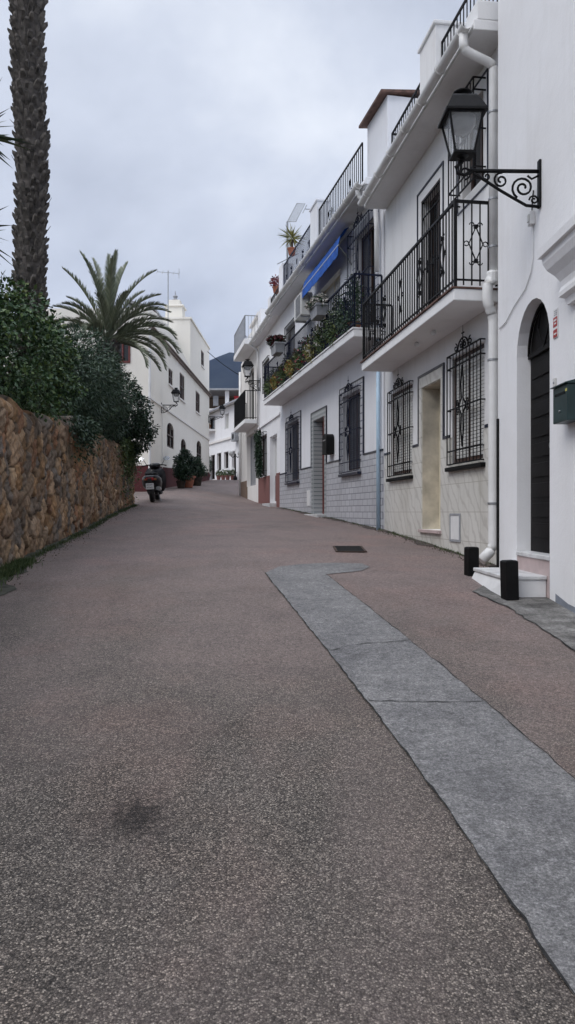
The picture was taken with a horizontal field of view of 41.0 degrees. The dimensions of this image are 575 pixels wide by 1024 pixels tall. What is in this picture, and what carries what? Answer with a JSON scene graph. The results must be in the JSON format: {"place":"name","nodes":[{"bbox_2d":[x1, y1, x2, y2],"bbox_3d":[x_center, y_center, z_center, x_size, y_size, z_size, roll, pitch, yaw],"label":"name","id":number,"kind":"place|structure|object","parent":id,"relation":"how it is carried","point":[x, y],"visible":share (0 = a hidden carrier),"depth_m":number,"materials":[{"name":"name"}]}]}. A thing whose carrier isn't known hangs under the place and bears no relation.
{"place":"outdoors","nodes":[
{"label":"outdoors","id":0,"kind":"place"},
{"bbox_2d":[209,352,241,387],"bbox_3d":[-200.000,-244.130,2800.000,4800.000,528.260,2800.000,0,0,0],"label":"mountain","id":1,"kind":"structure","parent":0,"point":[221,375],"depth_m":2269.65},
{"bbox_2d":[0,0,496,359],"label":"sky","id":2,"kind":"structure","parent":0,"point":[185,134],"materials":[{"name":"grey"}]},
{"bbox_2d":[0,480,574,1023],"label":"road","id":3,"kind":"structure","parent":0,"point":[220,802],"depth_m":3.21,"materials":[{"name":"grey asphalt"}]},
{"bbox_2d":[0,503,138,595],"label":"verge","id":4,"kind":"structure","parent":3,"relation":"on","point":[6,588],"depth_m":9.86,"materials":[{"name":"green plant"}]},
{"bbox_2d":[0,556,42,591],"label":"grass","id":5,"kind":"structure","parent":4,"relation":"on","point":[9,569],"depth_m":8.60,"materials":[{"name":"green plant"}]},
{"bbox_2d":[4,507,141,584],"bbox_3d":[-3.362,0.413,12.993,0.427,1.172,16.203,0,0,-5],"label":"grit","id":6,"kind":"object","parent":4,"relation":"on","point":[65,544],"visible":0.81,"depth_m":10.65,"materials":[{"name":"gravel"}]},
{"bbox_2d":[139,456,169,501],"bbox_3d":[-4.138,-1.018,23.761,1.011,1.410,2.172,-3,2,-3],"label":"scooter","id":7,"kind":"object","parent":3,"relation":"on","point":[154,481],"visible":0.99,"depth_m":23.18,"materials":[{"name":"metal"}]},
{"bbox_2d":[172,453,194,487],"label":"potted plant","id":8,"kind":"object","parent":3,"relation":"on","point":[183,473],"visible":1,"depth_m":32.10,"materials":[{"name":"green plant"}]},
{"bbox_2d":[179,448,199,487],"bbox_3d":[-4.259,-1.929,33.189,1.034,1.756,0.958,0,0,0],"label":"potted plant","id":9,"kind":"object","parent":3,"relation":"on","point":[191,461],"visible":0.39,"depth_m":33.06,"materials":[{"name":"green plant"}]},
{"bbox_2d":[192,456,208,485],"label":"potted plant","id":10,"kind":"object","parent":3,"relation":"on","point":[197,480],"visible":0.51,"depth_m":36.16,"materials":[{"name":"green plant"}]},
{"bbox_2d":[209,455,212,474],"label":"potted plant","id":11,"kind":"object","parent":3,"relation":"on","point":[210,462],"visible":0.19,"depth_m":57.44,"materials":[{"name":"green plant"}]},
{"bbox_2d":[215,470,220,479],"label":"potted plant","id":12,"kind":"object","parent":3,"relation":"on","point":[218,476],"visible":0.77,"depth_m":54.43,"materials":[{"name":"green plant"}]},
{"bbox_2d":[219,470,225,479],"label":"potted plant","id":13,"kind":"object","parent":3,"relation":"on","point":[222,474],"visible":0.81,"depth_m":53.45,"materials":[{"name":"green plant"}]},
{"bbox_2d":[223,470,229,479],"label":"potted plant","id":14,"kind":"object","parent":3,"relation":"on","point":[227,476],"visible":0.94,"depth_m":52.48,"materials":[{"name":"green plant"}]},
{"bbox_2d":[229,469,236,479],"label":"potted plant","id":15,"kind":"object","parent":3,"relation":"on","point":[232,473],"visible":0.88,"depth_m":51.41,"materials":[{"name":"green plant"}]},
{"bbox_2d":[229,451,238,479],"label":"street lamp","id":16,"kind":"object","parent":3,"relation":"on","point":[231,454],"visible":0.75,"depth_m":48.95,"materials":[{"name":"black metal"}]},
{"bbox_2d":[333,546,366,552],"bbox_3d":[0.857,0.521,10.654,0.420,0.032,0.720,0,3,0],"label":"drain grate","id":17,"kind":"object","parent":3,"relation":"on","point":[349,549],"visible":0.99,"depth_m":10.58,"materials":[{"name":"metal"}]},
{"bbox_2d":[281,509,485,567],"bbox_3d":[1.186,0.273,15.682,0.440,0.791,14.264,0,0,-11],"label":"grit","id":18,"kind":"object","parent":3,"relation":"on","point":[399,537],"visible":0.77,"depth_m":11.99,"materials":[{"name":"soil"}]},
{"bbox_2d":[279,507,495,566],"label":"gutter dirt","id":19,"kind":"structure","parent":3,"relation":"on","point":[433,545],"depth_m":12.12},
{"bbox_2d":[285,508,494,566],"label":"weeds","id":20,"kind":"object","parent":19,"relation":"on","point":[406,537],"visible":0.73,"depth_m":12.18,"materials":[{"name":"green plant"}]},
{"bbox_2d":[266,563,574,994],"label":"concrete patch","id":21,"kind":"object","parent":3,"relation":"on","point":[501,785],"visible":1,"depth_m":3.55,"materials":[{"name":"grey concrete"}]},
{"bbox_2d":[370,700,458,701],"bbox_3d":[0.771,1.048,4.260,0.637,0.004,0.027,0,0,1],"label":"road crack","id":22,"kind":"object","parent":21,"relation":"on","point":[420,701],"visible":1,"depth_m":4.25,"materials":[{"name":"black concrete"}]},
{"bbox_2d":[265,573,574,993],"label":"road crack","id":23,"kind":"object","parent":21,"relation":"on","point":[548,958],"visible":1,"depth_m":2.52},
{"bbox_2d":[328,575,574,778],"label":"road crack","id":24,"kind":"object","parent":21,"relation":"on","point":[470,689],"visible":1,"depth_m":4.30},
{"bbox_2d":[464,547,478,575],"bbox_3d":[1.997,0.583,8.336,0.123,0.410,0.123,0,0,-12],"label":"bollard","id":25,"kind":"object","parent":3,"relation":"on","point":[471,558],"visible":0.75,"depth_m":8.28,"materials":[{"name":"black paint"}]},
{"bbox_2d":[472,586,574,650],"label":"pavement","id":26,"kind":"structure","parent":0,"point":[552,617],"depth_m":6.40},
{"bbox_2d":[500,560,518,600],"bbox_3d":[2.018,0.667,6.981,0.123,0.460,0.123,-2,0,-12],"label":"bollard","id":27,"kind":"object","parent":26,"relation":"on","point":[509,580],"visible":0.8,"depth_m":6.92,"materials":[{"name":"black paint"}]},
{"bbox_2d":[476,592,573,649],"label":"road crack","id":28,"kind":"object","parent":26,"relation":"on","point":[531,621],"visible":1,"depth_m":6.03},
{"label":"garden soil","id":29,"kind":"structure","parent":0,"visible":0},
{"bbox_2d":[0,78,33,291],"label":"yucca","id":30,"kind":"object","parent":29,"relation":"on","point":[5,139],"visible":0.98,"depth_m":10.11,"materials":[{"name":"green plant"}]},
{"bbox_2d":[7,0,52,412],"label":"palm tree","id":31,"kind":"object","parent":29,"relation":"on","point":[28,88],"visible":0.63,"depth_m":12.11,"materials":[{"name":"brown plant"}]},
{"bbox_2d":[0,270,88,424],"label":"hedge","id":32,"kind":"object","parent":29,"relation":"on","point":[55,359],"visible":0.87,"depth_m":10.04,"materials":[{"name":"green plant"}]},
{"bbox_2d":[0,315,137,444],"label":"oleander bush","id":33,"kind":"object","parent":29,"relation":"on","point":[95,403],"visible":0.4,"depth_m":15.43,"materials":[{"name":"green plant"}]},
{"bbox_2d":[52,250,182,372],"bbox_3d":[-5.008,-4.071,22.160,3.600,7.102,2.763,0,0,-19],"label":"palm tree","id":34,"kind":"object","parent":29,"relation":"on","point":[109,313],"visible":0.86,"depth_m":21.84,"materials":[{"name":"green plant"}]},
{"bbox_2d":[79,371,159,454],"bbox_3d":[-4.755,-2.534,19.761,2.735,2.235,3.379,0,0,23],"label":"round bush","id":35,"kind":"object","parent":29,"relation":"on","point":[137,424],"visible":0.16,"depth_m":19.70,"materials":[{"name":"green plant"}]},
{"bbox_3d":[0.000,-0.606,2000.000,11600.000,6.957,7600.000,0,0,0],"label":"ground","id":36,"kind":"structure","parent":0,"visible":0},
{"bbox_2d":[0,395,134,566],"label":"stone wall","id":37,"kind":"structure","parent":36,"relation":"on","point":[45,499],"depth_m":10.99,"materials":[{"name":"brown stone"}]},
{"bbox_2d":[64,415,102,477],"bbox_3d":[-3.506,-1.137,13.390,0.291,1.110,3.640,0,0,-4],"label":"creeper","id":38,"kind":"object","parent":37,"relation":"on","point":[86,428],"visible":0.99,"depth_m":13.03,"materials":[{"name":"green plant"}]},
{"bbox_2d":[115,437,141,504],"bbox_3d":[-4.110,-0.477,20.164,0.309,2.940,5.832,0,0,-5],"label":"creeper","id":39,"kind":"object","parent":37,"relation":"attached to","point":[128,454],"visible":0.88,"depth_m":19.51,"materials":[{"name":"green plant"}]},
{"bbox_2d":[3,291,211,491],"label":"house","id":40,"kind":"structure","parent":36,"relation":"on","point":[184,423],"depth_m":35.26,"materials":[{"name":"white paint"}]},
{"bbox_2d":[117,341,129,362],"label":"window","id":41,"kind":"structure","parent":40,"relation":"in","point":[124,350],"depth_m":29.49,"materials":[{"name":"red wood"}]},
{"bbox_2d":[126,299,162,317],"bbox_3d":[-6.618,-8.355,35.244,1.464,2.430,1.800,0,0,2],"label":"pergola","id":42,"kind":"object","parent":40,"relation":"on","point":[157,312],"visible":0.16,"depth_m":34.97,"materials":[{"name":"grey paint"}]},
{"bbox_2d":[156,270,179,325],"bbox_3d":[-6.035,-10.825,38.830,1.115,3.050,0.560,0,0,-15],"label":"antenna","id":43,"kind":"object","parent":40,"relation":"on","point":[168,291],"visible":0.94,"depth_m":38.83,"materials":[{"name":"grey metal"}]},
{"bbox_2d":[167,423,172,448],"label":"window","id":44,"kind":"structure","parent":40,"relation":"in","point":[169,430],"depth_m":33.97,"materials":[{"name":"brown wood"}]},
{"bbox_2d":[161,388,180,412],"bbox_3d":[-4.840,-4.633,31.888,0.804,1.055,0.370,0,0,2],"label":"wall lantern","id":45,"kind":"object","parent":40,"relation":"attached to","point":[175,392],"depth_m":31.85,"materials":[{"name":"black metal"}]},
{"bbox_2d":[168,368,173,388],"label":"window","id":46,"kind":"structure","parent":40,"relation":"in","point":[169,371],"depth_m":33.99,"materials":[{"name":"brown wood"}]},
{"bbox_2d":[180,373,185,403],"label":"window","id":47,"kind":"structure","parent":40,"relation":"in","point":[181,377],"depth_m":37.08,"materials":[{"name":"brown wood"}]},
{"bbox_2d":[195,392,200,415],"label":"window","id":48,"kind":"structure","parent":40,"relation":"in","point":[197,395],"depth_m":42.50,"materials":[{"name":"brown wood"}]},
{"bbox_2d":[197,441,200,463],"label":"window","id":49,"kind":"structure","parent":40,"relation":"in","point":[198,446],"depth_m":42.69,"materials":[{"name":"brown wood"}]},
{"bbox_2d":[201,351,204,369],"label":"window","id":50,"kind":"structure","parent":40,"relation":"in","point":[202,360],"depth_m":44.07,"materials":[{"name":"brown wood"}]},
{"bbox_2d":[208,404,225,422],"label":"wall lantern","id":51,"kind":"object","parent":40,"relation":"attached to","point":[222,407],"depth_m":46.52,"materials":[{"name":"black metal"}]},
{"bbox_2d":[209,398,238,479],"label":"house","id":52,"kind":"structure","parent":36,"relation":"on","point":[221,444],"depth_m":54.69,"materials":[{"name":"white paint"}]},
{"bbox_2d":[212,455,214,478],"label":"door","id":53,"kind":"structure","parent":52,"relation":"in","point":[213,457],"depth_m":57.61,"materials":[{"name":"brown wood"}]},
{"bbox_2d":[216,451,221,471],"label":"window","id":54,"kind":"structure","parent":52,"relation":"in","point":[220,455],"depth_m":55.95,"materials":[{"name":"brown wood"}]},
{"bbox_2d":[224,450,228,469],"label":"window","id":55,"kind":"structure","parent":52,"relation":"in","point":[227,451],"depth_m":54.29,"materials":[{"name":"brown wood"}]},
{"bbox_2d":[226,414,228,428],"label":"window","id":56,"kind":"structure","parent":52,"relation":"in","point":[227,415],"depth_m":54.37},
{"bbox_2d":[231,449,235,469],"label":"window","id":57,"kind":"structure","parent":52,"relation":"in","point":[234,449],"depth_m":52.71,"materials":[{"name":"white paint"}]},
{"bbox_2d":[231,432,238,441],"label":"air conditioner","id":58,"kind":"object","parent":52,"relation":"attached to","point":[234,437],"visible":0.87,"depth_m":51.19,"materials":[{"name":"grey paint"}]},
{"bbox_2d":[209,388,238,409],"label":"house","id":59,"kind":"structure","parent":36,"relation":"on","point":[225,395],"depth_m":66.97,"materials":[{"name":"white paint"}]},
{"bbox_2d":[213,396,217,405],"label":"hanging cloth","id":60,"kind":"object","parent":59,"relation":"hanging from","point":[215,400],"visible":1,"depth_m":66.10,"materials":[{"name":"white fabric"}]},
{"bbox_2d":[234,312,258,501],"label":"house","id":61,"kind":"structure","parent":36,"relation":"on","point":[245,415],"depth_m":30.08,"materials":[{"name":"white paint"}]},
{"bbox_2d":[252,372,253,418],"bbox_3d":[-1.222,-4.400,29.506,0.060,2.100,1.399,0,0,-11],"label":"balcony door","id":62,"kind":"structure","parent":61,"relation":"in","point":[253,372],"depth_m":30.11,"materials":[{"name":"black paint"}]},
{"bbox_2d":[251,436,255,485],"bbox_3d":[-1.213,-2.000,29.542,0.070,2.000,2.452,0,0,-11],"label":"door","id":63,"kind":"structure","parent":61,"relation":"in","point":[253,474],"depth_m":30.22,"materials":[{"name":"grey paint"}]},
{"bbox_2d":[248,286,279,506],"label":"house","id":64,"kind":"structure","parent":36,"relation":"on","point":[268,420],"depth_m":25.38,"materials":[{"name":"white paint"}]},
{"bbox_2d":[242,359,260,390],"bbox_3d":[-1.280,-4.843,27.139,0.653,1.108,0.388,0,0,-11],"label":"wall lantern","id":65,"kind":"object","parent":64,"relation":"attached to","point":[247,365],"depth_m":27.08,"materials":[{"name":"black metal"}]},
{"bbox_2d":[253,429,264,479],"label":"climbing plant","id":66,"kind":"object","parent":64,"relation":"attached to","point":[258,451],"visible":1,"depth_m":26.01,"materials":[{"name":"green plant"}]},
{"bbox_2d":[256,429,266,477],"bbox_3d":[-0.830,-2.111,26.615,0.308,1.798,1.684,0,0,-11],"label":"window","id":67,"kind":"structure","parent":64,"relation":"in","point":[264,438],"depth_m":26.61,"materials":[{"name":"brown wood"}]},
{"bbox_2d":[262,355,269,393],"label":"window","id":68,"kind":"structure","parent":64,"relation":"in","point":[263,363],"depth_m":26.18,"materials":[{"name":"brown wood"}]},
{"bbox_2d":[268,274,278,293],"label":"potted plant","id":69,"kind":"object","parent":64,"relation":"on","point":[275,284],"visible":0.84,"depth_m":24.54,"materials":[{"name":"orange plant"}]},
{"bbox_2d":[274,436,276,502],"bbox_3d":[-0.270,-1.365,24.577,0.070,2.170,1.334,0,0,-11],"label":"door","id":70,"kind":"structure","parent":64,"relation":"in","point":[275,438],"depth_m":25.16,"materials":[{"name":"white paint"}]},
{"bbox_2d":[263,89,419,529],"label":"house","id":71,"kind":"structure","parent":36,"relation":"on","point":[336,391],"depth_m":16.40,"materials":[{"name":"white paint"}]},
{"bbox_2d":[263,367,273,396],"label":"potted plant","id":72,"kind":"object","parent":71,"relation":"on","point":[267,388],"visible":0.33,"depth_m":22.11,"materials":[{"name":"green plant"}]},
{"bbox_2d":[269,364,279,389],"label":"potted plant","id":73,"kind":"object","parent":71,"relation":"on","point":[273,382],"visible":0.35,"depth_m":20.98,"materials":[{"name":"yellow plant"}]},
{"bbox_2d":[265,334,285,356],"bbox_3d":[-0.282,-4.392,20.059,0.526,0.543,0.850,0,0,-12],"label":"flower box","id":74,"kind":"object","parent":71,"relation":"hanging from","point":[276,343],"visible":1,"depth_m":19.84,"materials":[{"name":"grey paint"}]},
{"bbox_2d":[276,365,285,385],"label":"potted plant","id":75,"kind":"object","parent":71,"relation":"on","point":[280,375],"visible":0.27,"depth_m":20.03,"materials":[{"name":"green plant"}]},
{"bbox_2d":[283,357,293,378],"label":"potted plant","id":76,"kind":"object","parent":71,"relation":"on","point":[287,365],"visible":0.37,"depth_m":19.03,"materials":[{"name":"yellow plant"}]},
{"bbox_2d":[284,317,294,340],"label":"window","id":77,"kind":"structure","parent":71,"relation":"in","point":[291,332],"depth_m":21.69,"materials":[{"name":"grey wood"}]},
{"bbox_2d":[277,203,304,264],"bbox_3d":[0.109,-7.828,22.581,0.838,2.456,0.121,0,0,3],"label":"railing","id":78,"kind":"object","parent":71,"relation":"attached to","point":[287,226],"visible":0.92,"depth_m":22.59,"materials":[{"name":"white metal"}]},
{"bbox_2d":[277,224,305,255],"bbox_3d":[0.132,-7.845,22.053,0.938,0.970,0.829,0,0,0],"label":"potted yucca","id":79,"kind":"object","parent":71,"relation":"on","point":[290,241],"visible":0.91,"depth_m":21.99,"materials":[{"name":"plant"}]},
{"bbox_2d":[284,412,299,484],"bbox_3d":[0.209,-1.815,21.308,0.270,2.090,1.591,0,0,-12],"label":"window","id":80,"kind":"structure","parent":71,"relation":"in","point":[293,451],"depth_m":21.39,"materials":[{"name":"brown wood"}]},
{"bbox_2d":[292,335,308,372],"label":"potted plant","id":81,"kind":"object","parent":71,"relation":"on","point":[299,364],"visible":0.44,"depth_m":18.09,"materials":[{"name":"green plant"}]},
{"bbox_2d":[294,292,312,322],"bbox_3d":[0.415,-5.110,19.261,0.370,0.600,0.800,0,0,-12],"label":"air conditioner","id":82,"kind":"object","parent":71,"relation":"attached to","point":[301,314],"visible":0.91,"depth_m":18.96,"materials":[{"name":"grey paint"}]},
{"bbox_2d":[302,326,320,362],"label":"potted plant","id":83,"kind":"object","parent":71,"relation":"on","point":[307,353],"visible":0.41,"depth_m":17.05,"materials":[{"name":"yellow plant"}]},
{"bbox_2d":[304,292,327,320],"bbox_3d":[0.618,-4.269,15.933,0.515,0.498,0.803,0,0,-12],"label":"flower box","id":84,"kind":"object","parent":71,"relation":"hanging from","point":[316,306],"visible":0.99,"depth_m":15.70,"materials":[{"name":"grey paint"}]},
{"bbox_2d":[312,313,332,354],"bbox_3d":[0.805,-3.797,16.280,0.577,1.122,1.071,0,0,-12],"label":"potted plant","id":85,"kind":"object","parent":71,"relation":"on","point":[318,343],"visible":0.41,"depth_m":16.23,"materials":[{"name":"green plant"}]},
{"bbox_2d":[322,421,323,513],"bbox_3d":[1.018,-1.103,18.574,0.080,2.295,1.094,0,0,-12],"label":"door","id":86,"kind":"structure","parent":71,"relation":"in","point":[323,421],"depth_m":19.08,"materials":[{"name":"brown wood"}]},
{"bbox_2d":[302,225,352,298],"bbox_3d":[0.852,-5.465,17.290,0.324,0.809,3.320,0,0,-12],"label":"awning","id":87,"kind":"object","parent":71,"relation":"attached to","point":[321,267],"visible":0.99,"depth_m":16.80,"materials":[{"name":"blue fabric"}]},
{"bbox_2d":[322,434,333,454],"bbox_3d":[0.914,-1.530,17.329,0.195,0.460,0.380,0,0,-12],"label":"letterbox","id":88,"kind":"object","parent":71,"relation":"attached to","point":[327,444],"visible":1,"depth_m":17.16,"materials":[{"name":"black paint"}]},
{"bbox_2d":[325,275,339,314],"bbox_3d":[1.103,-4.350,17.612,0.054,1.900,1.792,0,0,-12],"label":"window","id":89,"kind":"structure","parent":71,"relation":"in","point":[335,285],"depth_m":17.72,"materials":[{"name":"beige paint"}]},
{"bbox_2d":[321,294,346,347],"bbox_3d":[0.986,-3.838,15.392,0.593,1.151,1.113,0,0,-12],"label":"potted plant","id":90,"kind":"object","parent":71,"relation":"on","point":[330,333],"visible":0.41,"depth_m":15.36,"materials":[{"name":"green plant"}]},
{"bbox_2d":[334,274,364,334],"bbox_3d":[1.173,-3.879,14.496,0.597,1.279,1.025,0,0,-12],"label":"potted plant","id":91,"kind":"object","parent":71,"relation":"on","point":[346,316],"visible":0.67,"depth_m":14.45,"materials":[{"name":"green plant"}]},
{"bbox_2d":[338,380,360,476],"bbox_3d":[1.364,-1.780,15.863,0.270,2.060,1.417,0,0,-12],"label":"window","id":92,"kind":"structure","parent":71,"relation":"in","point":[353,413],"depth_m":15.88,"materials":[{"name":"black metal"}]},
{"bbox_2d":[347,208,374,322],"bbox_3d":[1.515,-4.711,14.959,0.348,2.398,1.414,0,0,-12],"label":"window","id":93,"kind":"structure","parent":71,"relation":"in","point":[367,242],"depth_m":14.96,"materials":[{"name":"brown wood"}]},
{"bbox_2d":[358,0,497,564],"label":"house","id":94,"kind":"structure","parent":36,"relation":"on","point":[434,356],"depth_m":10.52,"materials":[{"name":"white paint"}]},
{"bbox_2d":[386,374,412,481],"bbox_3d":[1.923,-1.465,12.886,0.180,1.870,1.402,0,0,-8],"label":"window","id":95,"kind":"structure","parent":94,"relation":"in","point":[402,401],"depth_m":12.88,"materials":[{"name":"black metal"}]},
{"bbox_2d":[422,180,439,309],"bbox_3d":[2.220,-3.695,11.429,0.198,2.170,0.896,0,0,-8],"label":"balcony door","id":96,"kind":"structure","parent":94,"relation":"in","point":[434,211],"depth_m":11.56,"materials":[{"name":"brown wood"}]},
{"bbox_2d":[439,389,439,528],"bbox_3d":[2.427,-0.815,11.392,0.080,2.140,0.841,0,0,-8],"label":"door","id":97,"kind":"structure","parent":94,"relation":"in","point":[439,389],"depth_m":11.78,"materials":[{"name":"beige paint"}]},
{"bbox_2d":[445,330,485,471],"bbox_3d":[2.338,-1.485,9.946,0.180,1.870,1.281,0,0,-8],"label":"window","id":98,"kind":"structure","parent":94,"relation":"in","point":[468,369],"depth_m":9.92,"materials":[{"name":"black metal"}]},
{"bbox_2d":[448,76,485,207],"bbox_3d":[2.349,-4.666,9.770,0.348,1.245,0.882,0,0,-8],"label":"window","id":99,"kind":"structure","parent":94,"relation":"in","point":[476,162],"depth_m":9.81,"materials":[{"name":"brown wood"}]},
{"bbox_2d":[472,0,574,612],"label":"house","id":100,"kind":"structure","parent":36,"relation":"on","point":[535,492],"depth_m":7.50,"materials":[{"name":"white paint"}]},
{"bbox_2d":[438,88,540,208],"bbox_3d":[1.919,-3.411,7.231,0.931,1.097,0.385,0,0,-1],"label":"wall lantern","id":101,"kind":"object","parent":100,"relation":"attached to","point":[465,111],"depth_m":7.21,"materials":[{"name":"black metal"}]},
{"bbox_2d":[499,190,534,328],"bbox_3d":[2.339,-2.563,7.949,0.060,1.078,1.140,0,0,-1],"label":"cable","id":102,"kind":"object","parent":100,"relation":"attached to","point":[531,218],"visible":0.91,"depth_m":7.42,"materials":[{"name":"white paint"}]},
{"bbox_2d":[527,302,549,552],"bbox_3d":[2.511,-0.828,7.473,0.180,2.455,0.920,0,0,-1],"label":"door","id":103,"kind":"structure","parent":100,"relation":"in","point":[539,349],"depth_m":7.61,"materials":[{"name":"black wood"}]},
{"bbox_2d":[553,307,557,338],"bbox_3d":[2.387,-1.680,6.840,0.009,0.260,0.105,0,0,-1],"label":"alarm sign","id":104,"kind":"object","parent":100,"relation":"attached to","point":[555,323],"visible":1,"depth_m":6.83,"materials":[{"name":"white paint"}]},
{"bbox_2d":[550,379,574,423],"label":"letterbox","id":105,"kind":"object","parent":100,"relation":"attached to","point":[563,402],"visible":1,"depth_m":6.34,"materials":[{"name":"green paint"}]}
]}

